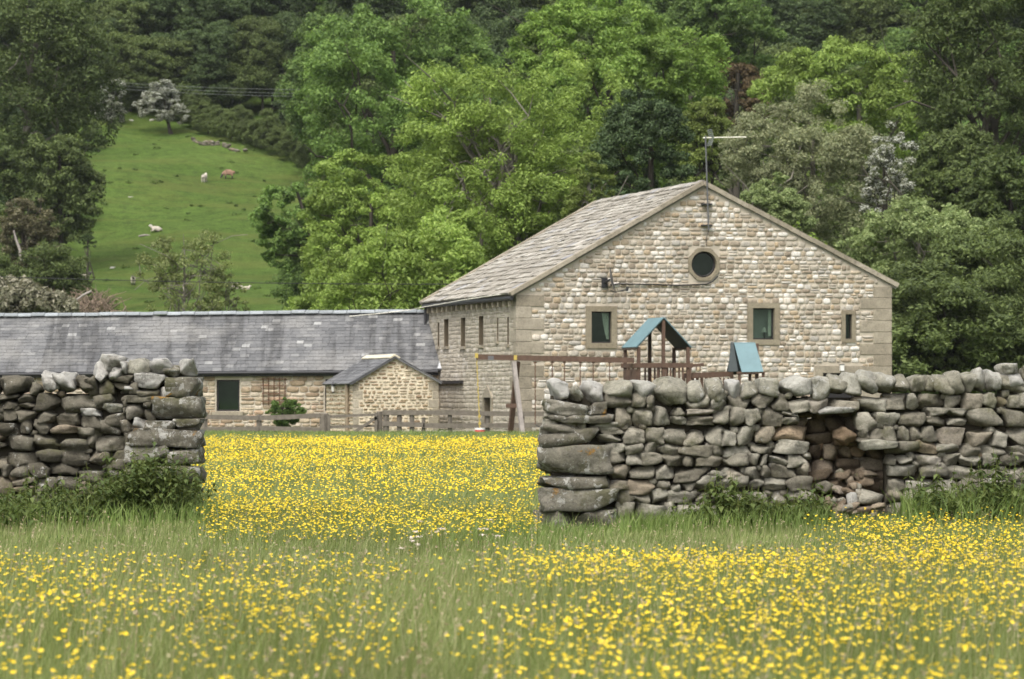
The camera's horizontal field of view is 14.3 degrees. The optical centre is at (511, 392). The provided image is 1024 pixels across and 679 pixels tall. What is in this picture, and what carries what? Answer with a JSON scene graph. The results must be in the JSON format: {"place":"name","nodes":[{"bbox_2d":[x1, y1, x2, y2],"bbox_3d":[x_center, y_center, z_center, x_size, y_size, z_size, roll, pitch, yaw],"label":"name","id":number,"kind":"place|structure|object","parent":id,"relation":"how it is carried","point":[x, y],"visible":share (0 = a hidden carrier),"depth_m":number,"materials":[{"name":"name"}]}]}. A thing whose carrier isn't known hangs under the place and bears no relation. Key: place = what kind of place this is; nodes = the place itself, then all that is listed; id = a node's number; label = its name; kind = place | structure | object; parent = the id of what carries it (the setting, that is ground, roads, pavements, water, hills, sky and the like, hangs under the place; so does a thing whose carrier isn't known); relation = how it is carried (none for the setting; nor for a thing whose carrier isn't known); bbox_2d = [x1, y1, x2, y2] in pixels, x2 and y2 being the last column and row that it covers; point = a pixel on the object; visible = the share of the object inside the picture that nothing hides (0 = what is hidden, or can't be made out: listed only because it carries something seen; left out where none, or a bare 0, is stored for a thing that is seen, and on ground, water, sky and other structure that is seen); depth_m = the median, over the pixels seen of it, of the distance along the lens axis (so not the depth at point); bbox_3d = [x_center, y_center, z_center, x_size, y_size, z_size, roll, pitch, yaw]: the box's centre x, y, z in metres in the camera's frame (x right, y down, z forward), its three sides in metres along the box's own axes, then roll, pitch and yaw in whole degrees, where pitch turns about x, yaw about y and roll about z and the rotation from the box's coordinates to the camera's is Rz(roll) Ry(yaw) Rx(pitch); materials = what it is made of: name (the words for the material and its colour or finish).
{"place":"outdoors","nodes":[
{"label":"outdoors","id":0,"kind":"place"},
{"bbox_2d":[0,429,1023,678],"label":"grass","id":1,"kind":"structure","parent":0,"point":[462,643],"depth_m":25.60,"materials":[{"name":"plant"}]},
{"bbox_2d":[0,4,1023,678],"bbox_3d":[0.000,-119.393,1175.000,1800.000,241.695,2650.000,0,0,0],"label":"ground","id":2,"kind":"structure","parent":0,"point":[122,222],"depth_m":360.08,"materials":[{"name":"green plant"}]},
{"bbox_2d":[0,127,46,213],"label":"broad tree","id":3,"kind":"object","parent":2,"relation":"on","point":[13,181],"visible":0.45,"depth_m":307.92,"materials":[{"name":"green plant"}]},
{"bbox_2d":[0,197,76,267],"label":"thorn tree","id":4,"kind":"object","parent":2,"relation":"on","point":[25,228],"visible":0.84,"depth_m":261.49,"materials":[{"name":"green plant"}]},
{"bbox_2d":[0,274,79,312],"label":"willow bush","id":5,"kind":"object","parent":2,"relation":"on","point":[25,295],"visible":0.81,"depth_m":204.10,"materials":[{"name":"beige plant"}]},
{"bbox_2d":[13,132,106,247],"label":"broad tree","id":6,"kind":"object","parent":2,"relation":"on","point":[60,185],"visible":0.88,"depth_m":298.92,"materials":[{"name":"green plant"}]},
{"bbox_2d":[0,467,120,530],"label":"nettle bed","id":7,"kind":"object","parent":2,"relation":"on","point":[62,493],"visible":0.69,"depth_m":42.98,"materials":[{"name":"green plant"}]},
{"bbox_2d":[0,0,125,186],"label":"tall tree","id":8,"kind":"object","parent":2,"relation":"on","point":[67,49],"visible":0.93,"depth_m":327.19,"materials":[{"name":"green plant"}]},
{"bbox_2d":[5,242,122,311],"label":"understorey tree","id":9,"kind":"object","parent":2,"relation":"on","point":[56,265],"visible":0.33,"depth_m":251.17,"materials":[{"name":"green plant"}]},
{"bbox_2d":[53,284,136,312],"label":"brush heap","id":10,"kind":"object","parent":2,"relation":"on","point":[87,306],"visible":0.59,"depth_m":214.55,"materials":[{"name":"plant"}]},
{"bbox_2d":[0,354,206,506],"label":"dry stone wall","id":11,"kind":"structure","parent":2,"relation":"on","point":[116,413],"depth_m":45.10,"materials":[{"name":"grey stone"}]},
{"bbox_2d":[90,76,128,122],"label":"hawthorn","id":12,"kind":"object","parent":2,"relation":"on","point":[110,113],"visible":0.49,"depth_m":403.86,"materials":[{"name":"grey plant"}]},
{"bbox_2d":[64,0,171,37],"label":"woodland tree","id":13,"kind":"object","parent":2,"relation":"on","point":[154,5],"visible":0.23,"depth_m":414.71,"materials":[{"name":"green plant"}]},
{"bbox_2d":[88,0,156,98],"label":"woodland tree","id":14,"kind":"object","parent":2,"relation":"on","point":[113,10],"visible":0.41,"depth_m":412.16,"materials":[{"name":"green plant"}]},
{"bbox_2d":[96,31,170,111],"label":"woodland tree","id":15,"kind":"object","parent":2,"relation":"on","point":[132,51],"visible":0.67,"depth_m":407.18,"materials":[{"name":"green plant"}]},
{"bbox_2d":[81,437,219,525],"bbox_3d":[-3.888,0.948,44.154,1.411,0.963,1.773,0,0,0],"label":"nettle bed","id":16,"kind":"object","parent":2,"relation":"on","point":[145,479],"visible":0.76,"depth_m":43.57,"materials":[{"name":"green plant"}]},
{"bbox_2d":[132,79,189,133],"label":"hawthorn","id":17,"kind":"object","parent":2,"relation":"on","point":[154,94],"visible":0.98,"depth_m":401.04,"materials":[{"name":"white plant"}]},
{"bbox_2d":[132,36,210,115],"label":"woodland tree","id":18,"kind":"object","parent":2,"relation":"on","point":[167,57],"visible":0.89,"depth_m":407.66,"materials":[{"name":"green plant"}]},
{"bbox_2d":[132,229,247,311],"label":"sapling","id":19,"kind":"object","parent":2,"relation":"on","point":[167,259],"visible":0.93,"depth_m":175.59,"materials":[{"name":"green plant"}]},
{"bbox_2d":[179,89,209,127],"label":"understorey tree","id":20,"kind":"object","parent":2,"relation":"on","point":[192,99],"visible":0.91,"depth_m":403.57,"materials":[{"name":"green plant"}]},
{"bbox_2d":[150,0,253,39],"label":"woodland tree","id":21,"kind":"object","parent":2,"relation":"on","point":[187,18],"visible":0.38,"depth_m":416.62,"materials":[{"name":"green plant"}]},
{"bbox_2d":[94,134,322,303],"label":"rush tufts","id":22,"kind":"object","parent":2,"relation":"on","point":[200,205],"visible":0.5,"depth_m":361.84,"materials":[{"name":"green plant"}]},
{"bbox_2d":[174,29,248,108],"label":"woodland tree","id":23,"kind":"object","parent":2,"relation":"on","point":[200,57],"visible":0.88,"depth_m":407.61,"materials":[{"name":"green plant"}]},
{"bbox_2d":[0,309,440,428],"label":"farmhouse range","id":24,"kind":"structure","parent":2,"relation":"on","point":[237,356],"depth_m":150.15,"materials":[{"name":"stone"}]},
{"bbox_2d":[212,380,243,414],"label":"window","id":25,"kind":"structure","parent":24,"relation":"in","point":[228,391],"depth_m":150.08,"materials":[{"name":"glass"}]},
{"bbox_2d":[202,272,250,310],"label":"sapling","id":26,"kind":"object","parent":2,"relation":"on","point":[227,302],"visible":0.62,"depth_m":177.02,"materials":[{"name":"green plant"}]},
{"bbox_2d":[195,19,260,108],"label":"woodland tree","id":27,"kind":"object","parent":2,"relation":"on","point":[221,24],"visible":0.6,"depth_m":408.96,"materials":[{"name":"green plant"}]},
{"bbox_2d":[205,30,274,104],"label":"woodland tree","id":28,"kind":"object","parent":2,"relation":"on","point":[233,66],"visible":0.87,"depth_m":408.29,"materials":[{"name":"green plant"}]},
{"bbox_2d":[226,104,255,143],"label":"understorey tree","id":29,"kind":"object","parent":2,"relation":"on","point":[238,121],"visible":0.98,"depth_m":393.06,"materials":[{"name":"green plant"}]},
{"bbox_2d":[193,412,320,431],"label":"paddock fence","id":30,"kind":"object","parent":2,"relation":"on","point":[259,419],"visible":0.5,"depth_m":134.88,"materials":[{"name":"wood"}]},
{"bbox_2d":[232,15,292,113],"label":"woodland tree","id":31,"kind":"object","parent":2,"relation":"on","point":[260,26],"visible":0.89,"depth_m":408.61,"materials":[{"name":"green plant"}]},
{"bbox_2d":[247,107,284,148],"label":"understorey tree","id":32,"kind":"object","parent":2,"relation":"on","point":[270,118],"visible":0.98,"depth_m":389.98,"materials":[{"name":"green plant"}]},
{"bbox_2d":[225,0,312,23],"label":"woodland tree","id":33,"kind":"object","parent":2,"relation":"on","point":[283,5],"visible":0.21,"depth_m":421.67,"materials":[{"name":"green plant"}]},
{"bbox_2d":[247,22,300,109],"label":"woodland tree","id":34,"kind":"object","parent":2,"relation":"on","point":[295,44],"visible":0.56,"depth_m":410.10,"materials":[{"name":"green plant"}]},
{"bbox_2d":[265,397,306,426],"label":"garden bush","id":35,"kind":"object","parent":2,"relation":"on","point":[286,406],"visible":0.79,"depth_m":139.95,"materials":[{"name":"green plant"}]},
{"bbox_2d":[273,128,299,158],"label":"understorey tree","id":36,"kind":"object","parent":2,"relation":"on","point":[284,142],"visible":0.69,"depth_m":386.43,"materials":[{"name":"green plant"}]},
{"bbox_2d":[273,12,304,74],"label":"woodland tree","id":37,"kind":"object","parent":2,"relation":"on","point":[285,19],"visible":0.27,"depth_m":411.15,"materials":[{"name":"green plant"}]},
{"bbox_2d":[247,181,336,270],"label":"sycamore","id":38,"kind":"object","parent":2,"relation":"on","point":[265,223],"visible":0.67,"depth_m":235.53,"materials":[{"name":"green plant"}]},
{"bbox_2d":[269,217,316,309],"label":"understorey tree","id":39,"kind":"object","parent":2,"relation":"on","point":[295,272],"visible":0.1,"depth_m":285.96,"materials":[{"name":"green plant"}]},
{"bbox_2d":[283,217,366,313],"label":"understorey tree","id":40,"kind":"object","parent":2,"relation":"on","point":[305,301],"visible":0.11,"depth_m":233.42,"materials":[{"name":"green plant"}]},
{"bbox_2d":[273,12,384,144],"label":"woodland tree","id":41,"kind":"object","parent":2,"relation":"on","point":[290,100],"visible":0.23,"depth_m":373.89,"materials":[{"name":"green plant"}]},
{"bbox_2d":[305,232,396,309],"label":"understorey tree","id":42,"kind":"object","parent":2,"relation":"on","point":[335,266],"visible":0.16,"depth_m":195.66,"materials":[{"name":"green plant"}]},
{"bbox_2d":[320,411,382,431],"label":"field gate","id":43,"kind":"structure","parent":2,"relation":"on","point":[377,419],"depth_m":134.85,"materials":[{"name":"grey wood"}]},
{"bbox_2d":[309,57,405,166],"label":"woodland tree","id":44,"kind":"object","parent":2,"relation":"on","point":[368,83],"visible":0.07,"depth_m":371.60,"materials":[{"name":"green plant"}]},
{"bbox_2d":[297,148,428,308],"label":"lime tree","id":45,"kind":"object","parent":2,"relation":"on","point":[347,235],"visible":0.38,"depth_m":213.96,"materials":[{"name":"green plant"}]},
{"bbox_2d":[322,0,419,44],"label":"woodland tree","id":46,"kind":"object","parent":2,"relation":"on","point":[388,10],"visible":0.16,"depth_m":415.98,"materials":[{"name":"green plant"}]},
{"bbox_2d":[193,433,549,501],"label":"buttercup carpet","id":47,"kind":"object","parent":2,"relation":"on","point":[418,444],"visible":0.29,"depth_m":69.64,"materials":[{"name":"yellow plant"}]},
{"bbox_2d":[311,264,439,309],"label":"understorey tree","id":48,"kind":"object","parent":2,"relation":"on","point":[337,293],"visible":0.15,"depth_m":175.67,"materials":[{"name":"green plant"}]},
{"bbox_2d":[322,354,441,431],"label":"stone outhouse","id":49,"kind":"structure","parent":2,"relation":"on","point":[368,384],"depth_m":143.12,"materials":[{"name":"stone"}]},
{"bbox_2d":[292,0,505,227],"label":"sycamore","id":50,"kind":"object","parent":2,"relation":"on","point":[388,60],"visible":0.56,"depth_m":260.88,"materials":[{"name":"green plant"}]},
{"bbox_2d":[338,207,486,309],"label":"understorey tree","id":51,"kind":"object","parent":2,"relation":"on","point":[399,252],"visible":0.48,"depth_m":169.69,"materials":[{"name":"green plant"}]},
{"bbox_2d":[384,7,458,106],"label":"woodland tree","id":52,"kind":"object","parent":2,"relation":"on","point":[422,21],"visible":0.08,"depth_m":383.25,"materials":[{"name":"green plant"}]},
{"bbox_2d":[363,204,485,297],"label":"ash tree","id":53,"kind":"object","parent":2,"relation":"on","point":[473,226],"visible":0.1,"depth_m":177.25,"materials":[{"name":"green plant"}]},
{"bbox_2d":[400,519,499,595],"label":"umbel flowers","id":54,"kind":"object","parent":2,"relation":"on","point":[419,536],"visible":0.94,"depth_m":30.91,"materials":[{"name":"white plant"}]},
{"bbox_2d":[404,26,509,124],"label":"woodland tree","id":55,"kind":"object","parent":2,"relation":"on","point":[433,45],"visible":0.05,"depth_m":378.31,"materials":[{"name":"green plant"}]},
{"bbox_2d":[382,410,545,432],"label":"yard fence","id":56,"kind":"object","parent":2,"relation":"on","point":[399,424],"visible":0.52,"depth_m":134.88,"materials":[{"name":"wood"}]},
{"bbox_2d":[439,0,519,63],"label":"woodland tree","id":57,"kind":"object","parent":2,"relation":"on","point":[487,12],"visible":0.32,"depth_m":415.90,"materials":[{"name":"green plant"}]},
{"bbox_2d":[465,7,539,88],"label":"woodland tree","id":58,"kind":"object","parent":2,"relation":"on","point":[501,32],"visible":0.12,"depth_m":379.07,"materials":[{"name":"green plant"}]},
{"bbox_2d":[0,495,1023,678],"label":"buttercups","id":59,"kind":"object","parent":2,"relation":"on","point":[749,612],"visible":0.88,"depth_m":22.36,"materials":[{"name":"yellow plant"}]},
{"bbox_2d":[381,47,642,271],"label":"ash tree","id":60,"kind":"object","parent":2,"relation":"on","point":[526,183],"visible":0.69,"depth_m":188.62,"materials":[{"name":"green plant"}]},
{"bbox_2d":[0,496,1023,678],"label":"grass seed heads","id":61,"kind":"object","parent":2,"relation":"on","point":[457,625],"depth_m":22.53,"materials":[{"name":"green plant"}]},
{"bbox_2d":[0,429,1023,563],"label":"lush grass","id":62,"kind":"structure","parent":2,"relation":"on","point":[649,523],"depth_m":41.34,"materials":[{"name":"green plant"}]},
{"bbox_2d":[475,353,633,432],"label":"swing frame","id":63,"kind":"object","parent":2,"relation":"on","point":[514,404],"visible":0.9,"depth_m":129.94,"materials":[{"name":"brown wood"}]},
{"bbox_2d":[508,29,605,131],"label":"woodland tree","id":64,"kind":"object","parent":2,"relation":"on","point":[536,50],"visible":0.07,"depth_m":373.63,"materials":[{"name":"green plant"}]},
{"bbox_2d":[560,150,627,217],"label":"sallow bush","id":65,"kind":"object","parent":2,"relation":"on","point":[575,202],"visible":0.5,"depth_m":181.86,"materials":[{"name":"green plant"}]},
{"bbox_2d":[549,3,648,132],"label":"woodland tree","id":66,"kind":"object","parent":2,"relation":"on","point":[596,9],"visible":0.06,"depth_m":374.03,"materials":[{"name":"green plant"}]},
{"bbox_2d":[491,0,735,190],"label":"bright tree","id":67,"kind":"object","parent":2,"relation":"on","point":[660,51],"visible":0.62,"depth_m":239.17,"materials":[{"name":"green plant"}]},
{"bbox_2d":[563,88,698,201],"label":"yew tree","id":68,"kind":"object","parent":2,"relation":"on","point":[621,126],"visible":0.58,"depth_m":185.43,"materials":[{"name":"green plant"}]},
{"bbox_2d":[419,180,899,431],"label":"barn","id":69,"kind":"structure","parent":2,"relation":"on","point":[789,300],"depth_m":137.84,"materials":[{"name":"stone"}]},
{"bbox_2d":[586,306,616,347],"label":"window","id":70,"kind":"structure","parent":69,"relation":"in","point":[597,317],"depth_m":136.72,"materials":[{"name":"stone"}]},
{"bbox_2d":[688,248,719,280],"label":"window","id":71,"kind":"structure","parent":69,"relation":"in","point":[703,264],"depth_m":137.59,"materials":[{"name":"stone"}]},
{"bbox_2d":[748,303,779,344],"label":"window","id":72,"kind":"structure","parent":69,"relation":"in","point":[760,315],"depth_m":138.03,"materials":[{"name":"stone"}]},
{"bbox_2d":[815,366,864,397],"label":"doorway","id":73,"kind":"structure","parent":69,"relation":"in","point":[819,370],"depth_m":138.57,"materials":[{"name":"stone"}]},
{"bbox_2d":[841,310,855,342],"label":"window","id":74,"kind":"structure","parent":69,"relation":"in","point":[846,333],"depth_m":138.60,"materials":[{"name":"stone"}]},
{"bbox_2d":[621,317,703,383],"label":"play tower","id":75,"kind":"structure","parent":2,"relation":"on","point":[670,333],"depth_m":129.99,"materials":[{"name":"brown wood"}]},
{"bbox_2d":[670,96,732,192],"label":"slim tree","id":76,"kind":"object","parent":2,"relation":"on","point":[721,123],"visible":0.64,"depth_m":211.28,"materials":[{"name":"green plant"}]},
{"bbox_2d":[650,0,787,130],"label":"tree","id":77,"kind":"object","parent":2,"relation":"on","point":[705,14],"visible":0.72,"depth_m":329.09,"materials":[{"name":"green plant"}]},
{"bbox_2d":[670,24,782,104],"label":"woodland tree","id":78,"kind":"object","parent":2,"relation":"on","point":[772,50],"visible":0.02,"depth_m":370.92,"materials":[{"name":"green plant"}]},
{"bbox_2d":[705,57,772,198],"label":"copper tree","id":79,"kind":"object","parent":2,"relation":"on","point":[738,88],"visible":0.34,"depth_m":274.73,"materials":[{"name":"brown plant"}]},
{"bbox_2d":[672,127,820,199],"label":"woodland tree","id":80,"kind":"object","parent":2,"relation":"on","point":[768,151],"visible":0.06,"depth_m":291.10,"materials":[{"name":"green plant"}]},
{"bbox_2d":[668,470,837,529],"bbox_3d":[2.433,1.107,41.689,1.668,0.665,0.840,0,0,-7],"label":"nettle bed","id":81,"kind":"object","parent":2,"relation":"on","point":[743,504],"visible":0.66,"depth_m":41.55,"materials":[{"name":"green plant"}]},
{"bbox_2d":[723,163,818,234],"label":"pale bush","id":82,"kind":"object","parent":2,"relation":"on","point":[763,191],"visible":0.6,"depth_m":177.14,"materials":[{"name":"green plant"}]},
{"bbox_2d":[533,363,1023,529],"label":"dry stone wall","id":83,"kind":"structure","parent":2,"relation":"on","point":[662,443],"depth_m":42.21,"materials":[{"name":"grey stone"}]},
{"bbox_2d":[753,0,850,75],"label":"woodland tree","id":84,"kind":"object","parent":2,"relation":"on","point":[805,24],"visible":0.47,"depth_m":415.98,"materials":[{"name":"green plant"}]},
{"bbox_2d":[718,79,911,255],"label":"grey willow","id":85,"kind":"object","parent":2,"relation":"on","point":[834,148],"visible":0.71,"depth_m":204.29,"materials":[{"name":"green plant"}]},
{"bbox_2d":[797,0,880,62],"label":"woodland tree","id":86,"kind":"object","parent":2,"relation":"on","point":[844,30],"visible":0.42,"depth_m":420.68,"materials":[{"name":"green plant"}]},
{"bbox_2d":[798,181,896,267],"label":"understorey tree","id":87,"kind":"object","parent":2,"relation":"on","point":[868,259],"visible":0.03,"depth_m":223.39,"materials":[{"name":"green plant"}]},
{"bbox_2d":[746,21,963,195],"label":"ash tree","id":88,"kind":"object","parent":2,"relation":"on","point":[873,87],"visible":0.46,"depth_m":253.24,"materials":[{"name":"green plant"}]},
{"bbox_2d":[846,120,918,254],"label":"hawthorn","id":89,"kind":"object","parent":2,"relation":"on","point":[883,157],"visible":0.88,"depth_m":189.70,"materials":[{"name":"white plant"}]},
{"bbox_2d":[842,0,951,50],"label":"woodland tree","id":90,"kind":"object","parent":2,"relation":"on","point":[904,16],"visible":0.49,"depth_m":419.85,"materials":[{"name":"green plant"}]},
{"bbox_2d":[875,27,936,79],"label":"woodland tree","id":91,"kind":"object","parent":2,"relation":"on","point":[896,42],"visible":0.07,"depth_m":379.79,"materials":[{"name":"green plant"}]},
{"bbox_2d":[865,114,959,243],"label":"woodland tree","id":92,"kind":"object","parent":2,"relation":"on","point":[927,188],"visible":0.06,"depth_m":290.89,"materials":[{"name":"green plant"}]},
{"bbox_2d":[833,194,1010,358],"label":"whitebeam","id":93,"kind":"object","parent":2,"relation":"on","point":[921,223],"visible":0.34,"depth_m":177.05,"materials":[{"name":"green plant"}]},
{"bbox_2d":[892,303,991,394],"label":"dark tree","id":94,"kind":"object","parent":2,"relation":"on","point":[934,360],"visible":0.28,"depth_m":165.02,"materials":[{"name":"green plant"}]},
{"bbox_2d":[900,123,997,219],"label":"dark tree","id":95,"kind":"object","parent":2,"relation":"on","point":[946,172],"visible":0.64,"depth_m":212.97,"materials":[{"name":"green plant"}]},
{"bbox_2d":[885,0,1023,199],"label":"old oak","id":96,"kind":"object","parent":2,"relation":"on","point":[947,108],"visible":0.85,"depth_m":230.45,"materials":[{"name":"green plant"}]},
{"bbox_2d":[885,256,1023,393],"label":"understorey tree","id":97,"kind":"object","parent":2,"relation":"on","point":[953,294],"visible":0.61,"depth_m":163.33,"materials":[{"name":"green plant"}]},
{"bbox_2d":[902,447,1023,525],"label":"nettle bed","id":98,"kind":"object","parent":2,"relation":"on","point":[993,489],"visible":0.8,"depth_m":41.21,"materials":[{"name":"green plant"}]},
{"bbox_2d":[919,230,1023,371],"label":"understorey tree","id":99,"kind":"object","parent":2,"relation":"on","point":[1009,246],"visible":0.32,"depth_m":166.65,"materials":[{"name":"green plant"}]},
{"bbox_2d":[925,212,1023,345],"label":"dark tree","id":100,"kind":"object","parent":2,"relation":"on","point":[952,244],"visible":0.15,"depth_m":171.03,"materials":[{"name":"green plant"}]},
{"bbox_2d":[931,266,1023,395],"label":"understorey tree","id":101,"kind":"object","parent":2,"relation":"on","point":[990,275],"visible":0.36,"depth_m":165.62,"materials":[{"name":"green plant"}]},
{"bbox_2d":[957,149,1023,259],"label":"dark tree","id":102,"kind":"object","parent":2,"relation":"on","point":[1007,201],"visible":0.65,"depth_m":188.85,"materials":[{"name":"green plant"}]},
{"bbox_2d":[726,342,764,384],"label":"slide tower","id":103,"kind":"structure","parent":0,"point":[744,358],"depth_m":129.85,"materials":[{"name":"blue wood"}]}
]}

